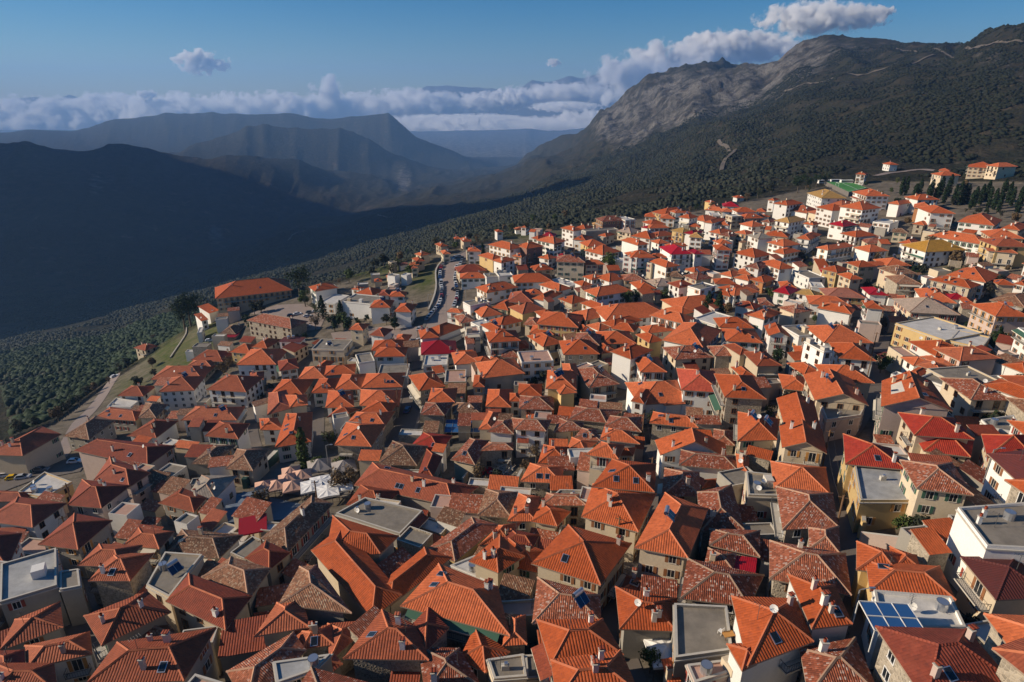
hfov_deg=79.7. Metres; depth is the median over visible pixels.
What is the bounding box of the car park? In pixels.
[252,304,325,329]
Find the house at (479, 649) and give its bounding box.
[462,629,509,681]
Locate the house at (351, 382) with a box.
[335,372,365,401]
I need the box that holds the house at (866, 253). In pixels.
[853,244,888,261]
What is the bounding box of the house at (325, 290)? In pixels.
[309,279,337,305]
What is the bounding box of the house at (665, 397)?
[624,374,684,423]
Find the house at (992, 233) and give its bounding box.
[980,227,1023,242]
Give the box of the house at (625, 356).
[610,342,652,389]
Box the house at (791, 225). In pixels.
[774,214,805,238]
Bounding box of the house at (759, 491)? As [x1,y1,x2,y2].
[741,471,777,522]
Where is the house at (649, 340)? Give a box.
[635,332,661,358]
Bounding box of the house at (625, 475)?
[591,458,656,493]
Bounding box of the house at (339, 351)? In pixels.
[311,339,354,365]
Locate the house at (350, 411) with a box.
[327,402,359,430]
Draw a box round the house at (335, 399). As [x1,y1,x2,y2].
[325,389,354,422]
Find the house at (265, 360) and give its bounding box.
[236,348,286,379]
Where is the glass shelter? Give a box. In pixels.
[444,419,479,438]
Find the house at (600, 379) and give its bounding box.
[577,365,619,399]
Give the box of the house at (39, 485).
[18,471,74,503]
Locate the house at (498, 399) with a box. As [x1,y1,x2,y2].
[485,387,512,412]
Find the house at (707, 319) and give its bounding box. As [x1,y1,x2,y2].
[693,311,732,327]
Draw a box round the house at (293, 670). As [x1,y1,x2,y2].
[272,653,333,681]
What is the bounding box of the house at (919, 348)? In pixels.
[908,336,954,357]
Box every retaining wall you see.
[170,327,186,358]
[429,260,442,310]
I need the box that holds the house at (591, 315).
[570,308,599,324]
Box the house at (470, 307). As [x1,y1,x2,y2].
[463,296,489,319]
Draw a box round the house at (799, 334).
[782,324,811,355]
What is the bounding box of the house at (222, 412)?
[181,403,246,435]
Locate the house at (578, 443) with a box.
[568,437,597,448]
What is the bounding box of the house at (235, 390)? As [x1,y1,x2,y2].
[206,373,263,407]
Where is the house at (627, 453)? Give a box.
[620,440,636,460]
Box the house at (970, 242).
[927,229,984,252]
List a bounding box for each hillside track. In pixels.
[717,139,736,170]
[784,54,933,90]
[873,169,933,175]
[896,39,1023,57]
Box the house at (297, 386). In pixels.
[272,375,313,399]
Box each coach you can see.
[830,179,842,181]
[839,180,852,182]
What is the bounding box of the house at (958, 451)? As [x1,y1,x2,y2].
[919,437,974,463]
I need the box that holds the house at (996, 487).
[981,449,1023,503]
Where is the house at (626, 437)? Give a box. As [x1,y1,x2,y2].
[600,422,639,460]
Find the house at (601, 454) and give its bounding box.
[585,435,624,486]
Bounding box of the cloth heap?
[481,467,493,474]
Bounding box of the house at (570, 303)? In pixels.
[558,291,587,312]
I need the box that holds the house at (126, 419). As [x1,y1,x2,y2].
[97,407,142,431]
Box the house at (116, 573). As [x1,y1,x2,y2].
[77,543,154,607]
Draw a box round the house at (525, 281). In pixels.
[511,273,553,290]
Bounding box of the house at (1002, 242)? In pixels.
[975,234,1023,267]
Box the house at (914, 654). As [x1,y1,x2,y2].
[872,623,1000,681]
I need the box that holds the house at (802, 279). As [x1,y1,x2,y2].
[791,270,825,288]
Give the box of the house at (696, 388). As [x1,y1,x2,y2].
[676,368,715,414]
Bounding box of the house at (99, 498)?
[67,478,132,532]
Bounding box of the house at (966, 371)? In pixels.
[926,365,996,382]
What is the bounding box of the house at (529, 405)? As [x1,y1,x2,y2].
[519,392,553,418]
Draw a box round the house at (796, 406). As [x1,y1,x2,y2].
[773,391,820,451]
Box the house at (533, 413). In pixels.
[526,402,554,418]
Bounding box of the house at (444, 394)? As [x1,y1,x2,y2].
[428,387,457,418]
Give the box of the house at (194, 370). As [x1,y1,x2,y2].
[150,365,215,383]
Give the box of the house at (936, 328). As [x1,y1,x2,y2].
[890,316,990,349]
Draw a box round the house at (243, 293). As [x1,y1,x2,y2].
[215,276,291,312]
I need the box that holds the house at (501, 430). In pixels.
[487,419,513,441]
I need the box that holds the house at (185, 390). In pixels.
[158,371,206,410]
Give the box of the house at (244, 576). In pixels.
[201,556,271,616]
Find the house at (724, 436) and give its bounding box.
[713,425,734,454]
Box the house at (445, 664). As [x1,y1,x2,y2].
[420,647,478,681]
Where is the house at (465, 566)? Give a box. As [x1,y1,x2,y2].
[448,555,495,585]
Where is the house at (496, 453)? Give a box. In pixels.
[479,442,513,468]
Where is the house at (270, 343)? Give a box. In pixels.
[252,335,280,348]
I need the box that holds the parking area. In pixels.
[0,460,82,490]
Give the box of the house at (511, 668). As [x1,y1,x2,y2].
[486,651,527,681]
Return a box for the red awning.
[238,513,267,540]
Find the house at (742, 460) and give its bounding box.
[736,450,749,470]
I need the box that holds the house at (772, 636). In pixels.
[726,591,813,681]
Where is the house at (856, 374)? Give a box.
[814,363,874,400]
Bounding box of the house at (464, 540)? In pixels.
[428,516,499,565]
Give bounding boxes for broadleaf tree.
[297,289,309,306]
[326,314,339,331]
[336,312,346,329]
[343,317,352,330]
[389,316,399,329]
[600,251,616,264]
[621,290,633,302]
[632,289,639,301]
[660,288,669,298]
[875,353,894,372]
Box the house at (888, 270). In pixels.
[876,265,916,289]
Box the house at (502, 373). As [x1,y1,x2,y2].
[475,358,524,395]
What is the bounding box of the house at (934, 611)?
[861,589,965,669]
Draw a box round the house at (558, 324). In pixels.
[536,312,582,340]
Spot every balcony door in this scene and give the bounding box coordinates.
[42,530,48,538]
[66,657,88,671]
[77,507,83,514]
[82,539,93,554]
[137,480,142,489]
[181,618,189,629]
[209,437,217,443]
[219,438,226,444]
[229,439,236,444]
[232,470,238,476]
[290,543,298,558]
[301,531,309,546]
[311,521,319,534]
[321,511,328,523]
[492,343,498,348]
[492,350,498,354]
[502,342,507,347]
[502,451,506,458]
[570,507,577,515]
[593,387,600,393]
[597,457,608,466]
[606,386,613,392]
[607,575,614,593]
[616,563,623,581]
[643,373,651,379]
[652,317,657,322]
[654,373,662,379]
[667,321,673,326]
[774,337,781,342]
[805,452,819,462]
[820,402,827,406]
[860,361,866,367]
[948,315,955,320]
[949,358,956,364]
[971,576,985,600]
[973,307,978,314]
[975,401,982,409]
[980,311,985,317]
[988,315,993,321]
[992,401,1000,409]
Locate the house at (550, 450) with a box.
[538,439,568,464]
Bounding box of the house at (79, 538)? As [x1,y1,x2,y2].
[38,512,112,577]
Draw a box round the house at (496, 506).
[477,488,517,524]
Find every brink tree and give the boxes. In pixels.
[344,269,353,282]
[368,267,376,273]
[371,258,379,265]
[378,253,389,266]
[386,263,397,273]
[393,257,401,270]
[396,251,403,259]
[405,264,414,272]
[432,236,441,245]
[466,231,471,237]
[507,222,515,230]
[562,210,568,217]
[768,183,774,190]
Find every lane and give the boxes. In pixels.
[68,578,103,663]
[246,404,262,448]
[308,394,323,452]
[601,444,662,681]
[820,335,889,674]
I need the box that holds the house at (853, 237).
[840,228,876,251]
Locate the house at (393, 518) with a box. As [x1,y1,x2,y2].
[335,497,428,551]
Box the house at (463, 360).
[451,349,477,376]
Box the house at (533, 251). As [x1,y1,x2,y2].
[519,240,543,266]
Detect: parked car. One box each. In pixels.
[0,473,8,478]
[4,474,16,480]
[13,473,32,479]
[34,466,49,472]
[66,457,81,463]
[403,406,410,413]
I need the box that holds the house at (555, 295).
[532,288,562,307]
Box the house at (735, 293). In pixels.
[729,283,759,307]
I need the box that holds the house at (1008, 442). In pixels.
[977,434,1023,469]
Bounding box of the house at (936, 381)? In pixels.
[922,372,942,391]
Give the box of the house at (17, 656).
[0,646,25,662]
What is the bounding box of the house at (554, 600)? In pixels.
[531,576,600,644]
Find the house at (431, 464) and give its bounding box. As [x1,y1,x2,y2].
[418,449,442,477]
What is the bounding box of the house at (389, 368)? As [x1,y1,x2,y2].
[378,363,409,388]
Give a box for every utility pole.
[615,517,623,534]
[641,413,646,436]
[822,430,832,466]
[837,495,848,522]
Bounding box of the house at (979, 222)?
[956,213,1002,235]
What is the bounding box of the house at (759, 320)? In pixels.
[747,304,781,338]
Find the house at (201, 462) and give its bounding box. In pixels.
[191,445,236,477]
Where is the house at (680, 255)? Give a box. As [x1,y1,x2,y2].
[659,242,691,271]
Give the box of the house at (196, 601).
[165,573,252,633]
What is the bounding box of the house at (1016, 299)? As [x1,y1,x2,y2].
[990,293,1023,311]
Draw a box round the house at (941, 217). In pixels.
[915,202,955,231]
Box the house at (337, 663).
[324,648,342,674]
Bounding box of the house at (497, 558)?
[469,534,524,587]
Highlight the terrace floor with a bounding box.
[248,462,355,497]
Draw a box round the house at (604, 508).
[581,483,656,561]
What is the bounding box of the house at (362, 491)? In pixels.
[346,485,398,505]
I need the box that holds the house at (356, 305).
[342,294,381,318]
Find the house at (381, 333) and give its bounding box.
[369,327,392,346]
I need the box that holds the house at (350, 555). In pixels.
[311,515,451,620]
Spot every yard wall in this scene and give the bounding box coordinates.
[462,471,468,483]
[517,469,522,486]
[857,516,866,538]
[859,531,897,549]
[987,344,997,355]
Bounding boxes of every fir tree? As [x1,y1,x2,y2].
[315,295,329,319]
[336,300,342,315]
[481,242,485,253]
[703,290,712,308]
[713,290,725,312]
[988,326,1003,348]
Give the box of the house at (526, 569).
[508,537,542,593]
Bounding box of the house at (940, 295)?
[914,286,956,309]
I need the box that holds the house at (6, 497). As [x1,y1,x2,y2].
[0,485,31,508]
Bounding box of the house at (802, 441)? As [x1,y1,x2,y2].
[777,419,826,466]
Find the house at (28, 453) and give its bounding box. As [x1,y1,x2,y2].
[0,426,65,477]
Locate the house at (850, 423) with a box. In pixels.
[818,405,866,442]
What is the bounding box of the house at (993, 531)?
[943,502,1023,590]
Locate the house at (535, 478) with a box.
[520,463,563,498]
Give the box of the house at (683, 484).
[657,467,704,503]
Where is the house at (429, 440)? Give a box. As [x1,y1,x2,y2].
[412,432,452,457]
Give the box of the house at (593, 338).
[575,328,601,346]
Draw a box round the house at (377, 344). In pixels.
[371,337,406,370]
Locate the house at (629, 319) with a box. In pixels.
[601,314,642,332]
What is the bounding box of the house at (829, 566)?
[766,538,851,601]
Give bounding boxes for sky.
[0,0,1023,130]
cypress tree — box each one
[295,427,310,468]
[899,176,905,195]
[903,176,910,194]
[912,183,918,194]
[919,178,923,193]
[926,184,932,195]
[932,179,935,192]
[933,182,941,203]
[939,176,945,196]
[941,184,948,203]
[946,174,954,197]
[951,184,958,204]
[956,181,965,205]
[961,183,968,204]
[965,184,971,203]
[967,190,976,209]
[972,186,980,206]
[977,184,986,204]
[984,180,992,200]
[985,186,994,207]
[991,188,999,209]
[996,191,1004,212]
[998,178,1008,202]
[1005,181,1014,202]
[1009,186,1017,206]
[1014,186,1023,212]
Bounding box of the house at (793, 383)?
[778,369,804,396]
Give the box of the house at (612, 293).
[584,281,631,304]
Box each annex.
[0,527,26,531]
[0,627,10,649]
[15,531,29,543]
[21,537,45,555]
[36,491,68,512]
[51,499,67,518]
[108,502,143,535]
[114,519,141,543]
[127,460,141,466]
[131,405,139,409]
[131,524,163,535]
[133,435,152,442]
[134,583,146,595]
[138,463,155,471]
[141,498,164,517]
[141,516,161,525]
[147,396,161,403]
[148,469,170,494]
[151,480,166,500]
[153,377,171,398]
[157,476,191,509]
[159,463,189,478]
[162,438,177,444]
[167,411,179,430]
[174,440,199,465]
[174,512,200,534]
[176,408,192,430]
[182,626,222,675]
[184,444,212,475]
[185,349,193,361]
[188,418,204,442]
[190,478,198,487]
[192,343,212,356]
[196,397,211,406]
[198,496,222,520]
[198,558,219,576]
[200,508,227,531]
[202,420,221,441]
[208,455,233,474]
[211,334,227,349]
[213,522,237,532]
[215,317,228,332]
[217,313,229,322]
[217,341,233,350]
[218,614,268,681]
[227,307,240,323]
[229,532,250,544]
[230,536,263,560]
[231,497,273,538]
[239,336,256,344]
[252,397,269,422]
[253,610,270,616]
[255,583,289,611]
[260,521,278,536]
[281,558,308,583]
[312,339,319,346]
[332,412,348,437]
[347,357,356,368]
[348,605,380,645]
[357,282,368,288]
[358,449,381,476]
[371,272,379,282]
[375,462,391,465]
[375,497,400,504]
[377,547,412,576]
[387,273,399,286]
[388,260,397,272]
[389,283,398,287]
[397,526,432,555]
[399,262,408,270]
[399,429,422,443]
[401,273,411,285]
[403,340,419,361]
[404,469,418,472]
[415,508,428,515]
[419,518,445,536]
[420,406,423,421]
[422,421,439,433]
[430,494,450,519]
[430,532,442,543]
[431,365,444,373]
[432,443,446,471]
[436,373,444,387]
[436,506,465,534]
[448,383,465,401]
[449,493,482,520]
[457,413,471,440]
[465,336,474,350]
[468,395,482,411]
[468,478,488,494]
[471,361,480,381]
[471,412,487,436]
[474,546,483,554]
[486,409,500,411]
[487,474,518,489]
[498,413,512,436]
[499,573,534,600]
[500,486,530,495]
[502,599,536,642]
[514,381,526,392]
[516,264,528,274]
[529,229,536,239]
[530,527,557,547]
[533,228,542,235]
[534,411,551,419]
[537,630,542,644]
[538,539,552,549]
[543,296,553,311]
[547,414,568,439]
[547,455,574,485]
[549,438,567,446]
[550,476,572,492]
[557,406,573,417]
[563,332,575,339]
[567,247,574,254]
[567,448,592,481]
[574,287,579,296]
[576,452,589,489]
[577,362,592,367]
[579,399,597,407]
[579,486,590,522]
[580,285,591,298]
[590,394,606,407]
[591,360,607,371]
[597,236,605,244]
[599,401,622,415]
[603,262,608,273]
[603,357,611,373]
[606,265,620,274]
[616,245,621,256]
[624,412,642,435]
[634,436,644,460]
[637,287,654,302]
[641,574,677,597]
[650,250,659,253]
[653,290,662,302]
[679,225,688,229]
[682,362,698,368]
[684,429,712,436]
[686,406,702,415]
[693,305,711,321]
[694,415,721,434]
[698,249,710,265]
[705,271,720,282]
[709,303,722,312]
[710,368,730,373]
[716,466,752,503]
[726,240,733,251]
[728,252,732,263]
[737,504,758,522]
[738,240,746,250]
[739,289,753,301]
[742,284,759,297]
[743,311,752,320]
[743,522,777,540]
[745,445,772,472]
[754,377,771,406]
[757,538,777,576]
[764,226,771,233]
[767,378,780,399]
[769,254,781,260]
[775,461,805,464]
[783,299,803,305]
[784,351,801,374]
[786,569,818,596]
[792,232,802,241]
[792,257,802,261]
[792,261,806,270]
[831,301,845,304]
[837,261,847,267]
[852,304,862,316]
[857,223,872,232]
[857,320,881,341]
[869,261,884,279]
[872,442,907,456]
[873,434,893,443]
[874,227,887,236]
[877,239,890,255]
[881,306,891,327]
[882,305,895,315]
[885,293,897,305]
[885,315,907,332]
[885,346,916,372]
[890,371,900,376]
[895,525,942,550]
[897,456,907,459]
[900,259,912,262]
[906,527,952,571]
[907,452,953,464]
[913,272,920,279]
[917,275,934,287]
[922,517,952,542]
[927,224,936,228]
[928,268,951,276]
[929,448,960,470]
[948,259,961,267]
[954,415,980,429]
[956,303,972,322]
[958,459,987,491]
[961,229,977,234]
[963,252,971,264]
[963,485,994,505]
[965,424,999,462]
[965,620,990,646]
[966,253,979,264]
[975,345,991,352]
[977,262,994,269]
[988,268,1008,277]
[991,353,1021,375]
[994,334,1013,351]
[997,301,1013,305]
[997,350,1018,357]
[1006,273,1022,289]
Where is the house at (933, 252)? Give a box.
[900,239,967,267]
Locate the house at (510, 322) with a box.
[489,315,522,332]
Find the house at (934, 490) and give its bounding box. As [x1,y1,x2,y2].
[899,459,973,522]
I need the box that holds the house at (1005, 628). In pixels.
[983,613,1023,664]
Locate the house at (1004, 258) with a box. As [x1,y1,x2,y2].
[984,248,1017,268]
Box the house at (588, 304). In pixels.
[580,298,603,309]
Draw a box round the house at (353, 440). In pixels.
[334,418,385,470]
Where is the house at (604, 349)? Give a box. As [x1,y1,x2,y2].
[597,340,614,361]
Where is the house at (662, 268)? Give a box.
[649,256,679,280]
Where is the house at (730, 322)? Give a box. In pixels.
[713,317,753,341]
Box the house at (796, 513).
[770,486,838,546]
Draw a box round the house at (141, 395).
[117,382,156,405]
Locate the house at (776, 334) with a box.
[761,322,789,357]
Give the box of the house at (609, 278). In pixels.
[597,269,623,285]
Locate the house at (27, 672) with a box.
[0,658,56,681]
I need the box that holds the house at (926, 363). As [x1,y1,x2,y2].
[916,359,948,368]
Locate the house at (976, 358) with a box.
[933,341,1000,374]
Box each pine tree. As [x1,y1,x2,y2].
[168,301,196,330]
[171,292,198,326]
[181,292,206,313]
[211,300,217,307]
[284,265,311,296]
[793,173,806,192]
[801,176,813,190]
[814,173,822,185]
[822,173,831,181]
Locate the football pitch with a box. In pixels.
[824,181,866,196]
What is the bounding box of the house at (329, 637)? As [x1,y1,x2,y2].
[294,620,354,674]
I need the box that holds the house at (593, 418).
[569,406,622,434]
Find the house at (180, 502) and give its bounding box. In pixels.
[158,485,206,524]
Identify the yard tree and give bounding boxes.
[133,376,141,385]
[147,357,155,366]
[150,369,156,375]
[216,362,227,374]
[221,356,232,368]
[241,314,249,323]
[266,382,274,388]
[310,303,319,313]
[320,431,334,448]
[325,430,337,445]
[381,314,389,324]
[492,468,501,474]
[519,459,530,470]
[528,444,540,463]
[529,376,537,383]
[539,371,546,382]
[645,409,656,430]
[724,302,732,314]
[764,403,777,416]
[768,289,773,298]
[771,347,785,361]
[780,390,791,396]
[801,255,807,262]
[863,280,870,286]
[880,316,887,327]
[904,217,911,224]
[911,264,921,272]
[947,265,954,271]
[961,613,979,623]
[980,409,1005,418]
[988,333,994,341]
[1011,212,1021,220]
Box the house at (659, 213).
[652,207,691,220]
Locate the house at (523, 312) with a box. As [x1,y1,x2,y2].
[508,301,544,326]
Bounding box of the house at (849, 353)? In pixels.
[829,339,875,376]
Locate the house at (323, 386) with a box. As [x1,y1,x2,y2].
[311,378,339,406]
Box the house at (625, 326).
[611,318,639,339]
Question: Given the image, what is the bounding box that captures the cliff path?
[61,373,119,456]
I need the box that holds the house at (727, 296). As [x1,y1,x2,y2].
[713,287,732,303]
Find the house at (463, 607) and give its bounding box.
[400,563,510,650]
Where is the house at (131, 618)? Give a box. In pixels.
[83,590,171,659]
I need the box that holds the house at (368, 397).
[359,386,401,417]
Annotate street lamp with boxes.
[847,587,875,633]
[983,447,1005,482]
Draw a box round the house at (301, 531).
[261,495,333,564]
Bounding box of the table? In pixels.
[722,630,735,639]
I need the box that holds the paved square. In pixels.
[242,491,299,519]
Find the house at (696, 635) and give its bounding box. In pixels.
[670,603,731,681]
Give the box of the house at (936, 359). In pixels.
[920,350,953,365]
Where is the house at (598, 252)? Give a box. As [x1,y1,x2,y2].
[584,244,620,259]
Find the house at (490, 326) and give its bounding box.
[480,319,505,345]
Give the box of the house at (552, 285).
[539,281,571,297]
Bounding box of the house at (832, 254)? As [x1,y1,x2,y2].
[815,240,853,265]
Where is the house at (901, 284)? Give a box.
[884,271,922,297]
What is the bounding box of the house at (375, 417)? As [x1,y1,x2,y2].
[348,409,394,435]
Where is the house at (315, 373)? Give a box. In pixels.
[298,366,325,388]
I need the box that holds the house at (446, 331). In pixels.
[418,322,462,341]
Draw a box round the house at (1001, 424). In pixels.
[979,415,1016,433]
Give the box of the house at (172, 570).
[146,551,203,632]
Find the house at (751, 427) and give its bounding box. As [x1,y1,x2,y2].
[733,409,780,455]
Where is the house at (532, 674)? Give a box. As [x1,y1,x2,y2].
[525,654,539,681]
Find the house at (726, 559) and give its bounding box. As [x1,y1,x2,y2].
[705,542,756,572]
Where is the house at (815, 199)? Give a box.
[806,189,846,208]
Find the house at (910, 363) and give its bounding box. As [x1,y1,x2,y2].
[901,357,924,372]
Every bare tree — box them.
[249,486,269,501]
[307,315,319,330]
[327,466,347,485]
[340,462,358,492]
[472,461,485,477]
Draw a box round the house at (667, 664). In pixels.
[661,657,680,681]
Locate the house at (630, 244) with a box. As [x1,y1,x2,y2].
[621,237,648,257]
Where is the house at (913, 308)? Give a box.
[892,293,960,322]
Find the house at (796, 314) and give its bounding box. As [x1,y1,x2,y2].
[778,301,813,325]
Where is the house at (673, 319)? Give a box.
[649,309,694,328]
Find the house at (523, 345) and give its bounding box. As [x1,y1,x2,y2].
[519,340,528,350]
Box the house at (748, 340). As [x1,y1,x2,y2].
[721,325,762,350]
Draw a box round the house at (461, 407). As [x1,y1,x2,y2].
[452,397,481,418]
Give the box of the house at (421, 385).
[407,371,445,410]
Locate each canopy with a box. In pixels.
[225,502,241,523]
[235,488,269,502]
[254,479,275,497]
[268,478,288,496]
[278,472,297,491]
[281,465,300,474]
[282,479,303,500]
[292,468,311,480]
[300,478,323,502]
[307,457,331,473]
[309,474,330,494]
[316,483,339,500]
[331,459,357,477]
[332,478,353,500]
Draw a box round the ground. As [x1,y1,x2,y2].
[0,25,1023,681]
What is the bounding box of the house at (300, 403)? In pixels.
[285,394,310,412]
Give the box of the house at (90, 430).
[63,415,116,450]
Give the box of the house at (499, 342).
[484,325,520,358]
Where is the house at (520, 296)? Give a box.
[508,291,534,304]
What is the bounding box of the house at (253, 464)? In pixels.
[225,448,269,486]
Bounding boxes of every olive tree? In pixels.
[248,301,257,314]
[254,299,265,312]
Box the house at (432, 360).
[421,355,448,372]
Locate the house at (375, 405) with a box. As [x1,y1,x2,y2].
[360,397,397,420]
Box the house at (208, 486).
[190,473,236,510]
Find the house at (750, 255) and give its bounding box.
[733,245,769,269]
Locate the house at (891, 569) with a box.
[851,541,956,623]
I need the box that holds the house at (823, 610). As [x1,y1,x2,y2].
[786,573,852,678]
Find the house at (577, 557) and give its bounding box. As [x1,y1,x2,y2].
[531,524,631,610]
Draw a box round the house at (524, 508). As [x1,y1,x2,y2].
[507,493,540,532]
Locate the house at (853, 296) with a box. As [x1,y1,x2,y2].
[818,287,864,304]
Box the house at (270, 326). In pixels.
[246,310,306,338]
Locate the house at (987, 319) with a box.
[967,301,1023,335]
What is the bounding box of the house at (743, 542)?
[709,527,760,557]
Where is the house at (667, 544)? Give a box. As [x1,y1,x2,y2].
[634,492,708,584]
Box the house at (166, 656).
[87,627,219,681]
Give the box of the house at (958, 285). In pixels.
[929,271,980,300]
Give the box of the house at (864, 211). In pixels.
[838,200,880,229]
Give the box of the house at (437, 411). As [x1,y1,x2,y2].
[421,397,453,434]
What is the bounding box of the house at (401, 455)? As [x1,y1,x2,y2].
[379,440,427,468]
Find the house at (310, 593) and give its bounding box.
[254,564,351,645]
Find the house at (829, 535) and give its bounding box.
[807,520,840,551]
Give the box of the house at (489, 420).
[478,411,500,441]
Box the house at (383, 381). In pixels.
[361,372,405,396]
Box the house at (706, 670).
[684,655,732,681]
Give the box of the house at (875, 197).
[851,189,889,209]
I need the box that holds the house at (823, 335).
[804,320,873,349]
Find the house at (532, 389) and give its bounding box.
[518,383,541,395]
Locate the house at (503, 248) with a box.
[488,240,520,257]
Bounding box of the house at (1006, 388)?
[983,378,1023,414]
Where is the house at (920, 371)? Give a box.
[911,367,926,375]
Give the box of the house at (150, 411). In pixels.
[138,402,169,424]
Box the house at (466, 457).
[450,438,489,479]
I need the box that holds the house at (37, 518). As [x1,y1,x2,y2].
[0,496,66,538]
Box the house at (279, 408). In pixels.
[267,390,291,424]
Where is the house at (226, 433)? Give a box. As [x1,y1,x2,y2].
[205,421,250,452]
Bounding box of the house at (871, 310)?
[860,296,884,321]
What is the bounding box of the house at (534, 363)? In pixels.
[517,350,553,383]
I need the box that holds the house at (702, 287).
[687,281,715,297]
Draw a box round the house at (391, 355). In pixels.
[374,343,407,371]
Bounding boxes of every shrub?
[310,455,324,471]
[332,456,344,461]
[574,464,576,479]
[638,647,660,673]
[891,514,912,529]
[908,513,930,526]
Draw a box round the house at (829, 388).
[802,368,868,430]
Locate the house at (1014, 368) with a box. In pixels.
[1002,361,1023,374]
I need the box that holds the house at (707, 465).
[679,447,736,485]
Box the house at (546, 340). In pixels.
[526,330,560,363]
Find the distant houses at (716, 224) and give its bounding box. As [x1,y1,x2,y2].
[0,160,1023,681]
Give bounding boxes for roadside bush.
[9,418,22,434]
[29,416,39,426]
[47,406,63,420]
[61,399,73,412]
[74,395,82,404]
[79,385,89,396]
[89,382,97,391]
[116,363,121,372]
[122,358,130,367]
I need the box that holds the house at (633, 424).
[604,415,641,435]
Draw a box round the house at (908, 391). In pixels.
[872,370,952,443]
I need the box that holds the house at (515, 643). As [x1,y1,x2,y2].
[503,612,527,655]
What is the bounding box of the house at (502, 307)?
[492,300,515,316]
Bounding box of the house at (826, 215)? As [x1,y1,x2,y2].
[814,203,839,227]
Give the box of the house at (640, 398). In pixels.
[631,387,650,424]
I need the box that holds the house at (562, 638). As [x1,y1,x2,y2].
[531,610,623,681]
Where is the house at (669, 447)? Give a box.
[655,427,725,478]
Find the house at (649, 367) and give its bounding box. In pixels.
[632,354,666,381]
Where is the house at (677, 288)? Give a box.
[667,276,692,297]
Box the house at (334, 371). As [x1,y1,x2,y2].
[324,363,355,377]
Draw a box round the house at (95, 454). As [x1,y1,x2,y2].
[74,438,175,479]
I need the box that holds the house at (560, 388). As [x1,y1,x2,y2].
[544,366,576,412]
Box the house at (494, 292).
[475,281,518,304]
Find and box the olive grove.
[0,58,819,423]
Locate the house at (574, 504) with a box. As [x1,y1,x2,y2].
[544,492,585,525]
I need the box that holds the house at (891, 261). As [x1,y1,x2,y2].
[873,254,911,268]
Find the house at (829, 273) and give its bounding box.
[820,265,849,287]
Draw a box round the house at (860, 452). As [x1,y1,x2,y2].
[836,433,902,503]
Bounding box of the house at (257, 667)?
[225,631,306,681]
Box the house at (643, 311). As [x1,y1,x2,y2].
[592,302,660,329]
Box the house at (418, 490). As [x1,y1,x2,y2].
[354,462,478,515]
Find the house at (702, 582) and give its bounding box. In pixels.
[677,557,764,629]
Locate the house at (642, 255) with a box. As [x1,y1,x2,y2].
[624,246,655,274]
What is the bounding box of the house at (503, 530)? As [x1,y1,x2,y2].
[478,521,521,547]
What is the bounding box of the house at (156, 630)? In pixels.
[138,621,175,638]
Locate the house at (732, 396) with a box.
[708,371,766,429]
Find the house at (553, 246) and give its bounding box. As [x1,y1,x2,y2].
[536,233,565,260]
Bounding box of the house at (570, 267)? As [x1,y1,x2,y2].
[554,252,585,281]
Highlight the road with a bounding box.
[408,246,488,368]
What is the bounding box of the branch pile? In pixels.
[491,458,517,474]
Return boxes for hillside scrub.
[539,23,1023,213]
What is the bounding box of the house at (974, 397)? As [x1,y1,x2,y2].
[939,377,1007,419]
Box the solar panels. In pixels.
[852,600,922,652]
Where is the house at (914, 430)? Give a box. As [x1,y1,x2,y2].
[895,407,973,453]
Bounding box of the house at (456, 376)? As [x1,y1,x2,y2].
[444,369,466,401]
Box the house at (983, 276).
[946,263,998,298]
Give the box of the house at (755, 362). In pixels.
[723,343,782,378]
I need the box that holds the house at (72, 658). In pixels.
[24,631,97,681]
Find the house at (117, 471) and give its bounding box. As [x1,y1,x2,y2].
[94,456,153,504]
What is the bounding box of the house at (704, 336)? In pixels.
[662,319,721,363]
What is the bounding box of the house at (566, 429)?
[553,418,583,444]
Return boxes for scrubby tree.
[798,250,808,258]
[872,252,882,260]
[917,264,928,272]
[924,235,936,239]
[949,249,964,260]
[983,282,994,298]
[996,274,1006,279]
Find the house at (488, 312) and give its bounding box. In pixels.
[474,303,502,321]
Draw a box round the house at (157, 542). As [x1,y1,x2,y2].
[125,524,174,571]
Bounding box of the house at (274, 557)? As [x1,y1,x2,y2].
[244,540,290,585]
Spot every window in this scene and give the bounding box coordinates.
[7,600,25,610]
[25,636,43,644]
[39,521,45,529]
[54,511,59,518]
[65,549,76,554]
[69,559,78,565]
[74,675,90,681]
[102,538,109,543]
[156,594,162,603]
[164,540,169,549]
[167,506,175,511]
[169,515,176,520]
[200,644,208,659]
[203,655,212,674]
[277,562,283,572]
[279,575,284,583]
[282,446,289,451]
[283,454,291,458]
[470,666,477,678]
[503,564,513,574]
[519,523,525,529]
[519,570,528,577]
[530,483,535,488]
[560,574,573,583]
[570,518,576,524]
[571,431,578,436]
[580,580,594,590]
[591,521,603,529]
[600,588,605,600]
[616,527,628,536]
[620,457,629,460]
[642,564,656,573]
[663,569,678,578]
[665,456,674,461]
[665,555,679,564]
[684,400,691,404]
[685,391,692,396]
[685,670,690,681]
[696,392,704,396]
[727,605,733,613]
[731,408,736,413]
[732,399,737,404]
[743,442,753,447]
[755,511,766,518]
[787,450,799,456]
[793,530,801,537]
[852,405,858,410]
[866,517,875,524]
[867,623,871,644]
[880,430,891,434]
[880,665,890,681]
[886,650,895,666]
[890,504,904,511]
[900,481,905,493]
[903,470,908,481]
[910,482,916,493]
[917,505,933,513]
[921,491,937,499]
[944,494,961,502]
[948,548,955,565]
[967,597,977,611]
[984,490,993,501]
[988,476,998,489]
[993,463,1002,475]
[996,317,1003,321]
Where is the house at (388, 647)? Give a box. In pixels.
[343,607,449,681]
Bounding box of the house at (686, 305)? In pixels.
[660,294,726,316]
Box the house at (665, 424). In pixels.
[649,411,698,444]

